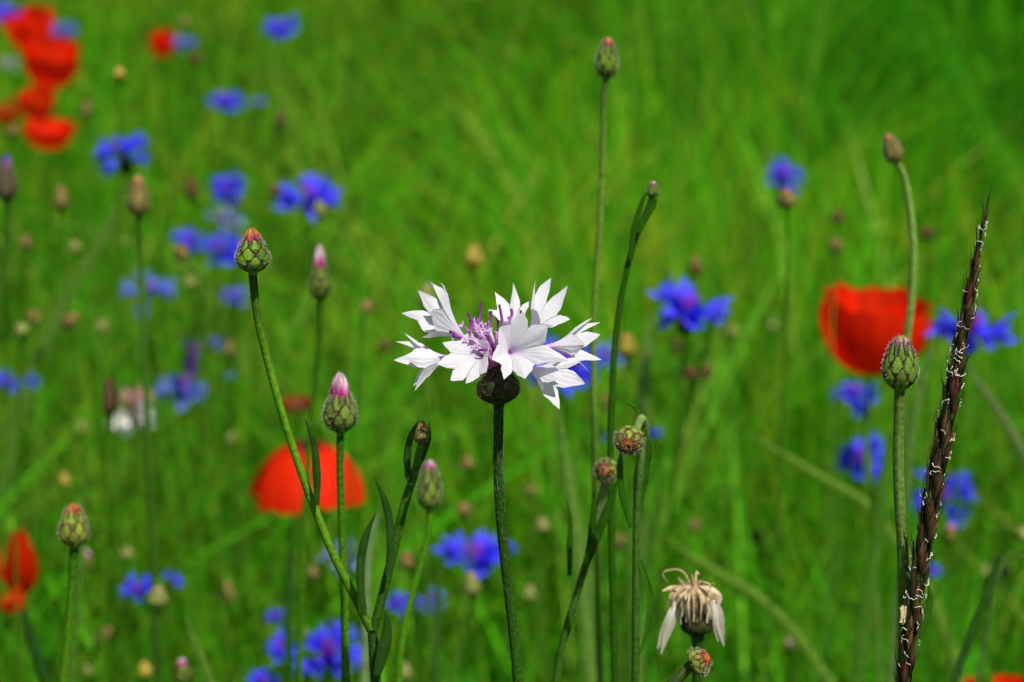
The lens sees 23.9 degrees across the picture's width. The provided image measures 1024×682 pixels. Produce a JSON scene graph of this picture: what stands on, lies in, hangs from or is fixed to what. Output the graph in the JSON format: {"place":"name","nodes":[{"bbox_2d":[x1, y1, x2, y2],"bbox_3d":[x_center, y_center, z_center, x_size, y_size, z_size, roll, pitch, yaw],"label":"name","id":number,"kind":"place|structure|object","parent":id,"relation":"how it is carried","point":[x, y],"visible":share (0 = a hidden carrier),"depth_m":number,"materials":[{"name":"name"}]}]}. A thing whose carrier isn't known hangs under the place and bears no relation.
{"place":"outdoors","nodes":[
{"label":"outdoors","id":0,"kind":"place"},
{"label":"ground","id":1,"kind":"structure","parent":0,"visible":0},
{"bbox_2d":[0,154,17,313],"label":"cornflower bud","id":2,"kind":"object","parent":1,"relation":"on","point":[8,185],"visible":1,"depth_m":0.92,"materials":[{"name":"green plant"}]},
{"bbox_2d":[0,101,20,385],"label":"poppy","id":3,"kind":"object","parent":1,"relation":"on","point":[6,111],"visible":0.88,"depth_m":2.41,"materials":[{"name":"red plant"}]},
{"bbox_2d":[4,124,18,680],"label":"cornflower bud","id":4,"kind":"object","parent":1,"relation":"on","point":[12,130],"visible":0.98,"depth_m":1.52,"materials":[{"name":"green plant"}]},
{"bbox_2d":[0,583,28,681],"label":"poppy","id":5,"kind":"object","parent":1,"relation":"on","point":[7,606],"visible":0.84,"depth_m":1.25,"materials":[{"name":"red plant"}]},
{"bbox_2d":[0,529,38,681],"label":"poppy","id":6,"kind":"object","parent":1,"relation":"on","point":[26,556],"visible":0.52,"depth_m":1.28,"materials":[{"name":"red plant"}]},
{"bbox_2d":[14,323,29,681],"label":"cornflower bud","id":7,"kind":"object","parent":1,"relation":"on","point":[21,329],"visible":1,"depth_m":1.09,"materials":[{"name":"green plant"}]},
{"bbox_2d":[17,235,32,681],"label":"cornflower bud","id":8,"kind":"object","parent":1,"relation":"on","point":[25,242],"visible":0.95,"depth_m":1.33,"materials":[{"name":"green plant"}]},
{"bbox_2d":[26,310,40,668],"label":"cornflower bud","id":9,"kind":"object","parent":1,"relation":"on","point":[34,317],"visible":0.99,"depth_m":1.41,"materials":[{"name":"green plant"}]},
{"bbox_2d":[14,84,54,360],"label":"poppy","id":10,"kind":"object","parent":1,"relation":"on","point":[34,100],"visible":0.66,"depth_m":2.46,"materials":[{"name":"red plant"}]},
{"bbox_2d":[23,607,51,681],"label":"grass stalk","id":11,"kind":"object","parent":1,"relation":"on","point":[39,665],"depth_m":0.95,"materials":[{"name":"green plant"}]},
{"bbox_2d":[3,2,84,301],"bbox_3d":[-0.550,-0.163,2.935,0.108,0.499,0.057,-16,23,-42],"label":"poppy","id":12,"kind":"object","parent":1,"relation":"on","point":[35,18],"visible":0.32,"depth_m":2.86,"materials":[{"name":"red plant"}]},
{"bbox_2d":[22,117,77,474],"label":"poppy","id":13,"kind":"object","parent":1,"relation":"on","point":[50,133],"visible":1,"depth_m":2.33,"materials":[{"name":"red plant"}]},
{"bbox_2d":[22,35,79,411],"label":"poppy","id":14,"kind":"object","parent":1,"relation":"on","point":[51,61],"visible":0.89,"depth_m":2.52,"materials":[{"name":"red plant"}]},
{"bbox_2d":[0,188,127,522],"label":"grass stalk","id":15,"kind":"object","parent":1,"relation":"on","point":[73,285],"depth_m":1.72,"materials":[{"name":"green plant"}]},
{"bbox_2d":[53,184,78,681],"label":"cornflower bud","id":16,"kind":"object","parent":1,"relation":"on","point":[61,201],"visible":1,"depth_m":1.19,"materials":[{"name":"green plant"}]},
{"bbox_2d":[57,503,89,681],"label":"cornflower bud","id":17,"kind":"object","parent":1,"relation":"on","point":[73,532],"visible":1,"depth_m":0.67,"materials":[{"name":"green plant"}]},
{"bbox_2d":[69,448,87,681],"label":"grass stalk","id":18,"kind":"object","parent":1,"relation":"on","point":[72,674],"depth_m":0.85,"materials":[{"name":"green plant"}]},
{"bbox_2d":[68,240,114,681],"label":"cornflower bud","id":19,"kind":"object","parent":1,"relation":"on","point":[75,247],"visible":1,"depth_m":1.42,"materials":[{"name":"green plant"}]},
{"bbox_2d":[80,101,127,679],"bbox_3d":[-0.271,0.151,1.664,0.020,0.642,0.009,0,17,0],"label":"cornflower bud","id":20,"kind":"object","parent":1,"relation":"on","point":[86,112],"visible":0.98,"depth_m":1.61,"materials":[{"name":"green plant"}]},
{"bbox_2d":[99,377,117,681],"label":"cornflower bud","id":21,"kind":"object","parent":1,"relation":"on","point":[110,402],"visible":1,"depth_m":0.96,"materials":[{"name":"green plant"}]},
{"bbox_2d":[113,66,125,681],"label":"cornflower bud","id":22,"kind":"object","parent":1,"relation":"on","point":[119,73],"visible":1,"depth_m":1.20,"materials":[{"name":"green plant"}]},
{"bbox_2d":[94,319,180,657],"bbox_3d":[-0.210,0.256,1.462,0.061,0.559,0.008,4,17,12],"label":"cornflower bud","id":23,"kind":"object","parent":1,"relation":"on","point":[100,327],"visible":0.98,"depth_m":1.41,"materials":[{"name":"green plant"}]},
{"bbox_2d":[126,175,158,681],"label":"cornflower bud","id":24,"kind":"object","parent":1,"relation":"on","point":[138,201],"visible":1,"depth_m":0.92,"materials":[{"name":"green plant"}]},
{"bbox_2d":[106,386,188,679],"bbox_3d":[-0.232,0.261,1.581,0.055,0.481,0.037,0,17,0],"label":"cornflower","id":25,"kind":"object","parent":1,"relation":"on","point":[138,419],"visible":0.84,"depth_m":1.52,"materials":[{"name":"white plant"}]},
{"bbox_2d":[120,270,175,656],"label":"cornflower","id":26,"kind":"object","parent":1,"relation":"on","point":[167,289],"visible":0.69,"depth_m":1.78,"materials":[{"name":"blue plant"}]},
{"bbox_2d":[93,131,219,675],"bbox_3d":[-0.212,0.182,1.560,0.096,0.644,0.041,5,18,17],"label":"cornflower","id":27,"kind":"object","parent":1,"relation":"on","point":[104,152],"visible":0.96,"depth_m":1.50,"materials":[{"name":"blue plant"}]},
{"bbox_2d":[146,585,168,681],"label":"cornflower bud","id":28,"kind":"object","parent":1,"relation":"on","point":[157,598],"visible":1,"depth_m":0.92,"materials":[{"name":"green plant"}]},
{"bbox_2d":[149,29,179,299],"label":"poppy","id":29,"kind":"object","parent":1,"relation":"on","point":[164,40],"visible":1,"depth_m":2.79,"materials":[{"name":"red plant"}]},
{"bbox_2d":[156,16,188,574],"bbox_3d":[-0.269,0.067,1.915,0.057,0.655,0.008,5,18,17],"label":"cornflower bud","id":30,"kind":"object","parent":1,"relation":"on","point":[184,22],"visible":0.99,"depth_m":1.85,"materials":[{"name":"green plant"}]},
{"bbox_2d":[154,338,205,636],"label":"cornflower","id":31,"kind":"object","parent":1,"relation":"on","point":[186,390],"visible":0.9,"depth_m":1.56,"materials":[{"name":"blue plant"}]},
{"bbox_2d":[184,275,198,681],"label":"cornflower bud","id":32,"kind":"object","parent":1,"relation":"on","point":[190,282],"visible":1,"depth_m":1.42,"materials":[{"name":"green plant"}]},
{"bbox_2d":[169,227,230,629],"bbox_3d":[-0.248,0.141,1.973,0.042,0.480,0.032,-9,19,-27],"label":"cornflower","id":33,"kind":"object","parent":1,"relation":"on","point":[185,237],"visible":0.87,"depth_m":1.91,"materials":[{"name":"blue plant"}]},
{"bbox_2d":[173,244,232,681],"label":"cornflower bud","id":34,"kind":"object","parent":1,"relation":"on","point":[181,252],"visible":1,"depth_m":1.10,"materials":[{"name":"green plant"}]},
{"bbox_2d":[181,206,246,588],"bbox_3d":[-0.245,0.122,2.029,0.061,0.485,0.048,0,17,0],"label":"cornflower","id":35,"kind":"object","parent":1,"relation":"on","point":[224,220],"visible":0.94,"depth_m":1.96,"materials":[{"name":"blue plant"}]},
{"bbox_2d":[190,50,241,617],"bbox_3d":[-0.213,0.110,1.778,0.023,0.653,0.008,0,17,0],"label":"cornflower bud","id":36,"kind":"object","parent":1,"relation":"on","point":[195,59],"visible":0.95,"depth_m":1.72,"materials":[{"name":"green plant"}]},
{"bbox_2d":[192,229,240,574],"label":"cornflower","id":37,"kind":"object","parent":1,"relation":"on","point":[225,256],"visible":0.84,"depth_m":1.89,"materials":[{"name":"blue plant"}]},
{"bbox_2d":[185,176,254,674],"bbox_3d":[-0.166,0.211,1.476,0.044,0.637,0.008,3,17,10],"label":"cornflower bud","id":38,"kind":"object","parent":1,"relation":"on","point":[191,191],"visible":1,"depth_m":1.42,"materials":[{"name":"green plant"}]},
{"bbox_2d":[199,169,246,671],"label":"cornflower","id":39,"kind":"object","parent":1,"relation":"on","point":[234,186],"visible":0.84,"depth_m":2.07,"materials":[{"name":"blue plant"}]},
{"bbox_2d":[206,90,244,414],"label":"cornflower","id":40,"kind":"object","parent":1,"relation":"on","point":[224,103],"visible":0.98,"depth_m":2.44,"materials":[{"name":"blue plant"}]},
{"bbox_2d":[223,340,241,681],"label":"cornflower bud","id":41,"kind":"object","parent":1,"relation":"on","point":[227,348],"visible":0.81,"depth_m":1.33,"materials":[{"name":"green plant"}]},
{"bbox_2d":[161,200,327,651],"bbox_3d":[-0.146,0.254,1.273,0.112,0.674,0.008,-1,17,-3],"label":"cornflower bud","id":42,"kind":"object","parent":1,"relation":"on","point":[320,210],"visible":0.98,"depth_m":1.21,"materials":[{"name":"green plant"}]},
{"bbox_2d":[269,183,280,678],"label":"cornflower bud","id":43,"kind":"object","parent":1,"relation":"on","point":[274,191],"visible":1,"depth_m":1.50,"materials":[{"name":"green plant"}]},
{"bbox_2d":[263,14,311,342],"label":"cornflower","id":44,"kind":"object","parent":1,"relation":"on","point":[281,30],"visible":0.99,"depth_m":2.65,"materials":[{"name":"blue plant"}]},
{"bbox_2d":[283,512,293,681],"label":"grass stalk","id":45,"kind":"object","parent":1,"relation":"on","point":[288,628],"depth_m":1.10,"materials":[{"name":"green plant"}]},
{"bbox_2d":[281,393,310,681],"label":"poppy","id":46,"kind":"object","parent":1,"relation":"on","point":[297,403],"visible":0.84,"depth_m":1.55,"materials":[{"name":"red plant"}]},
{"bbox_2d":[250,419,364,681],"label":"poppy","id":47,"kind":"object","parent":1,"relation":"on","point":[276,485],"visible":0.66,"depth_m":1.33,"materials":[{"name":"red plant"}]},
{"bbox_2d":[272,172,342,607],"bbox_3d":[-0.141,0.162,1.744,0.049,0.574,0.056,0,17,0],"label":"cornflower","id":48,"kind":"object","parent":1,"relation":"on","point":[325,193],"visible":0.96,"depth_m":1.67,"materials":[{"name":"blue plant"}]},
{"bbox_2d":[296,244,330,681],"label":"cornflower bud","id":49,"kind":"object","parent":1,"relation":"on","point":[319,286],"visible":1,"depth_m":0.81,"materials":[{"name":"green plant"}]},
{"bbox_2d":[280,613,361,681],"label":"cornflower","id":50,"kind":"object","parent":1,"relation":"on","point":[327,658],"visible":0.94,"depth_m":1.16,"materials":[{"name":"blue plant"}]},
{"bbox_2d":[294,538,360,681],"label":"cornflower","id":51,"kind":"object","parent":1,"relation":"on","point":[323,613],"visible":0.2,"depth_m":1.29,"materials":[{"name":"blue plant"}]},
{"bbox_2d":[234,227,430,681],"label":"budding cornflower","id":52,"kind":"object","parent":1,"relation":"on","point":[252,258],"visible":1,"depth_m":0.58,"materials":[{"name":"green plant"}]},
{"bbox_2d":[321,371,357,681],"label":"cornflower bud","id":53,"kind":"object","parent":1,"relation":"on","point":[339,416],"visible":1,"depth_m":0.62,"materials":[{"name":"green plant"}]},
{"bbox_2d":[347,300,373,603],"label":"cornflower bud","id":54,"kind":"object","parent":1,"relation":"on","point":[366,306],"visible":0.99,"depth_m":1.09,"materials":[{"name":"green plant"}]},
{"bbox_2d":[360,511,379,681],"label":"grass stalk","id":55,"kind":"object","parent":1,"relation":"on","point":[365,653],"depth_m":0.80,"materials":[{"name":"green plant"}]},
{"bbox_2d":[395,459,442,681],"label":"cornflower bud","id":56,"kind":"object","parent":1,"relation":"on","point":[429,492],"visible":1,"depth_m":0.70,"materials":[{"name":"green plant"}]},
{"bbox_2d":[416,282,434,681],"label":"cornflower bud","id":57,"kind":"object","parent":1,"relation":"on","point":[427,288],"visible":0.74,"depth_m":1.01,"materials":[{"name":"green plant"}]},
{"bbox_2d":[432,564,441,681],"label":"grass stalk","id":58,"kind":"object","parent":1,"relation":"on","point":[436,644],"depth_m":0.90,"materials":[{"name":"green plant"}]},
{"bbox_2d":[448,570,480,681],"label":"cornflower bud","id":59,"kind":"object","parent":1,"relation":"on","point":[471,586],"visible":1,"depth_m":0.98,"materials":[{"name":"green plant"}]},
{"bbox_2d":[432,529,510,681],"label":"cornflower","id":60,"kind":"object","parent":1,"relation":"on","point":[487,555],"visible":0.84,"depth_m":1.28,"materials":[{"name":"blue plant"}]},
{"bbox_2d":[460,456,482,681],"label":"cornflower bud","id":61,"kind":"object","parent":1,"relation":"on","point":[467,463],"visible":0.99,"depth_m":1.19,"materials":[{"name":"green plant"}]},
{"bbox_2d":[395,278,600,681],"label":"white cornflower","id":62,"kind":"object","parent":1,"relation":"on","point":[498,386],"visible":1,"depth_m":0.55,"materials":[{"name":"plant"}]},
{"bbox_2d":[0,0,1023,681],"bbox_3d":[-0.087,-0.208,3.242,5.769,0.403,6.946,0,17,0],"label":"meadow grass","id":63,"kind":"structure","parent":1,"relation":"on","point":[570,130],"depth_m":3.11,"materials":[{"name":"green plant"}]},
{"bbox_2d":[534,517,550,681],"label":"cornflower bud","id":64,"kind":"object","parent":1,"relation":"on","point":[542,526],"visible":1,"depth_m":1.13,"materials":[{"name":"green plant"}]},
{"bbox_2d":[527,331,604,681],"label":"cornflower","id":65,"kind":"object","parent":1,"relation":"on","point":[582,373],"visible":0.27,"depth_m":1.30,"materials":[{"name":"blue plant"}]},
{"bbox_2d":[556,407,596,681],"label":"grass stalk","id":66,"kind":"object","parent":1,"relation":"on","point":[585,622],"depth_m":0.93,"materials":[{"name":"green plant"}]},
{"bbox_2d":[552,456,616,681],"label":"cornflower bud","id":67,"kind":"object","parent":1,"relation":"on","point":[605,470],"visible":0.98,"depth_m":0.63,"materials":[{"name":"green plant"}]},
{"bbox_2d":[546,340,624,674],"bbox_3d":[0.050,0.224,1.705,0.035,0.479,0.074,-14,22,-38],"label":"cornflower","id":68,"kind":"object","parent":1,"relation":"on","point":[606,355],"visible":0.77,"depth_m":1.66,"materials":[{"name":"blue plant"}]},
{"bbox_2d":[573,448,605,681],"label":"grass stalk","id":69,"kind":"object","parent":1,"relation":"on","point":[590,573],"depth_m":1.00,"materials":[{"name":"green plant"}]},
{"bbox_2d":[590,37,619,681],"bbox_3d":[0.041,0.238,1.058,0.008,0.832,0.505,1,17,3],"label":"cornflower bud","id":70,"kind":"object","parent":1,"relation":"on","point":[606,67],"visible":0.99,"depth_m":0.72,"materials":[{"name":"green plant"}]},
{"bbox_2d":[618,332,636,681],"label":"cornflower bud","id":71,"kind":"object","parent":1,"relation":"on","point":[627,347],"visible":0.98,"depth_m":1.07,"materials":[{"name":"green plant"}]},
{"bbox_2d":[613,402,652,681],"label":"cornflower bud","id":72,"kind":"object","parent":1,"relation":"on","point":[632,440],"visible":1,"depth_m":0.61,"materials":[{"name":"green plant"}]},
{"bbox_2d":[607,181,658,681],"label":"cornflower bud","id":73,"kind":"object","parent":1,"relation":"on","point":[638,225],"visible":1,"depth_m":0.65,"materials":[{"name":"green plant"}]},
{"bbox_2d":[629,316,651,681],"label":"grass stalk","id":74,"kind":"object","parent":1,"relation":"on","point":[643,388],"depth_m":1.25,"materials":[{"name":"green plant"}]},
{"bbox_2d":[620,448,664,681],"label":"grass stalk","id":75,"kind":"object","parent":1,"relation":"on","point":[651,545],"depth_m":1.20,"materials":[{"name":"green plant"}]},
{"bbox_2d":[646,366,697,681],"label":"cornflower bud","id":76,"kind":"object","parent":1,"relation":"on","point":[690,374],"visible":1,"depth_m":1.20,"materials":[{"name":"green plant"}]},
{"bbox_2d":[634,273,732,681],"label":"cornflower","id":77,"kind":"object","parent":1,"relation":"on","point":[681,300],"visible":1,"depth_m":1.20,"materials":[{"name":"blue plant"}]},
{"bbox_2d":[666,646,712,681],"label":"cornflower bud","id":78,"kind":"object","parent":1,"relation":"on","point":[698,662],"visible":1,"depth_m":0.56,"materials":[{"name":"green plant"}]},
{"bbox_2d":[657,569,724,681],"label":"withered cornflower","id":79,"kind":"object","parent":1,"relation":"on","point":[701,616],"visible":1,"depth_m":0.63,"materials":[{"name":"plant"}]},
{"bbox_2d":[690,256,710,681],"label":"cornflower bud","id":80,"kind":"object","parent":1,"relation":"on","point":[696,267],"visible":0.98,"depth_m":1.41,"materials":[{"name":"green plant"}]},
{"bbox_2d":[711,325,738,681],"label":"cornflower bud","id":81,"kind":"object","parent":1,"relation":"on","point":[732,331],"visible":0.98,"depth_m":1.50,"materials":[{"name":"green plant"}]},
{"bbox_2d":[665,536,834,681],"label":"grass stalk","id":82,"kind":"object","parent":1,"relation":"on","point":[792,631],"depth_m":1.16,"materials":[{"name":"green plant"}]},
{"bbox_2d":[708,156,804,553],"bbox_3d":[0.215,0.069,2.202,0.090,0.485,0.035,5,18,17],"label":"cornflower","id":83,"kind":"object","parent":1,"relation":"on","point":[782,182],"visible":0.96,"depth_m":2.13,"materials":[{"name":"blue plant"}]},
{"bbox_2d":[765,188,796,681],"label":"cornflower bud","id":84,"kind":"object","parent":1,"relation":"on","point":[787,199],"visible":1,"depth_m":1.01,"materials":[{"name":"green plant"}]},
{"bbox_2d":[824,237,841,665],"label":"cornflower bud","id":85,"kind":"object","parent":1,"relation":"on","point":[835,244],"visible":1,"depth_m":1.34,"materials":[{"name":"green plant"}]},
{"bbox_2d":[830,208,842,662],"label":"cornflower bud","id":86,"kind":"object","parent":1,"relation":"on","point":[836,218],"visible":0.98,"depth_m":1.51,"materials":[{"name":"green plant"}]},
{"bbox_2d":[804,431,890,681],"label":"cornflower","id":87,"kind":"object","parent":1,"relation":"on","point":[846,454],"visible":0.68,"depth_m":1.43,"materials":[{"name":"blue plant"}]},
{"bbox_2d":[818,380,878,678],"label":"cornflower","id":88,"kind":"object","parent":1,"relation":"on","point":[851,392],"visible":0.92,"depth_m":1.55,"materials":[{"name":"blue plant"}]},
{"bbox_2d":[748,433,964,681],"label":"grass stalk","id":89,"kind":"object","parent":1,"relation":"on","point":[862,501],"depth_m":1.20,"materials":[{"name":"green plant"}]},
{"bbox_2d":[849,432,890,681],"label":"grass stalk","id":90,"kind":"object","parent":1,"relation":"on","point":[866,606],"depth_m":0.95,"materials":[{"name":"green plant"}]},
{"bbox_2d":[867,409,880,681],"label":"grass stalk","id":91,"kind":"object","parent":1,"relation":"on","point":[877,597],"depth_m":0.96,"materials":[{"name":"green plant"}]},
{"bbox_2d":[819,282,932,681],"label":"poppy","id":92,"kind":"object","parent":1,"relation":"on","point":[868,323],"visible":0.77,"depth_m":1.33,"materials":[{"name":"red plant"}]},
{"bbox_2d":[882,133,917,675],"bbox_3d":[0.122,0.318,0.854,0.018,0.797,0.008,8,19,23],"label":"cornflower bud","id":93,"kind":"object","parent":1,"relation":"on","point":[893,150],"visible":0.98,"depth_m":0.75,"materials":[{"name":"green plant"}]},
{"bbox_2d":[881,334,919,665],"bbox_3d":[0.096,0.376,0.673,0.024,0.791,0.009,-7,18,-21],"label":"cornflower bud","id":94,"kind":"object","parent":1,"relation":"on","point":[900,369],"visible":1,"depth_m":0.56,"materials":[{"name":"green plant"}]},
{"bbox_2d":[887,332,936,681],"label":"grass stalk","id":95,"kind":"object","parent":1,"relation":"on","point":[912,438],"depth_m":0.85,"materials":[{"name":"green plant"}]},
{"bbox_2d":[919,226,933,681],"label":"cornflower bud","id":96,"kind":"object","parent":1,"relation":"on","point":[926,234],"visible":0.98,"depth_m":1.32,"materials":[{"name":"green plant"}]},
{"bbox_2d":[883,469,977,681],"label":"cornflower","id":97,"kind":"object","parent":1,"relation":"on","point":[964,491],"visible":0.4,"depth_m":1.35,"materials":[{"name":"blue plant"}]},
{"bbox_2d":[893,183,992,681],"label":"grass spike","id":98,"kind":"object","parent":1,"relation":"on","point":[912,609],"depth_m":0.56,"materials":[{"name":"plant"}]},
{"bbox_2d":[941,523,957,681],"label":"cornflower bud","id":99,"kind":"object","parent":1,"relation":"on","point":[949,535],"visible":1,"depth_m":1.08,"materials":[{"name":"green plant"}]},
{"bbox_2d":[922,309,1018,681],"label":"cornflower","id":100,"kind":"object","parent":1,"relation":"on","point":[982,332],"visible":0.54,"depth_m":1.18,"materials":[{"name":"blue plant"}]},
{"bbox_2d":[949,542,1005,681],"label":"grass stalk","id":101,"kind":"object","parent":1,"relation":"on","point":[972,630],"depth_m":0.78,"materials":[{"name":"green plant"}]},
{"bbox_2d":[967,362,1023,464],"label":"grass stalk","id":102,"kind":"object","parent":1,"relation":"on","point":[1008,425],"depth_m":1.10,"materials":[{"name":"green plant"}]},
{"bbox_2d":[974,551,1023,681],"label":"grass stalk","id":103,"kind":"object","parent":1,"relation":"on","point":[990,615],"depth_m":0.81,"materials":[{"name":"green plant"}]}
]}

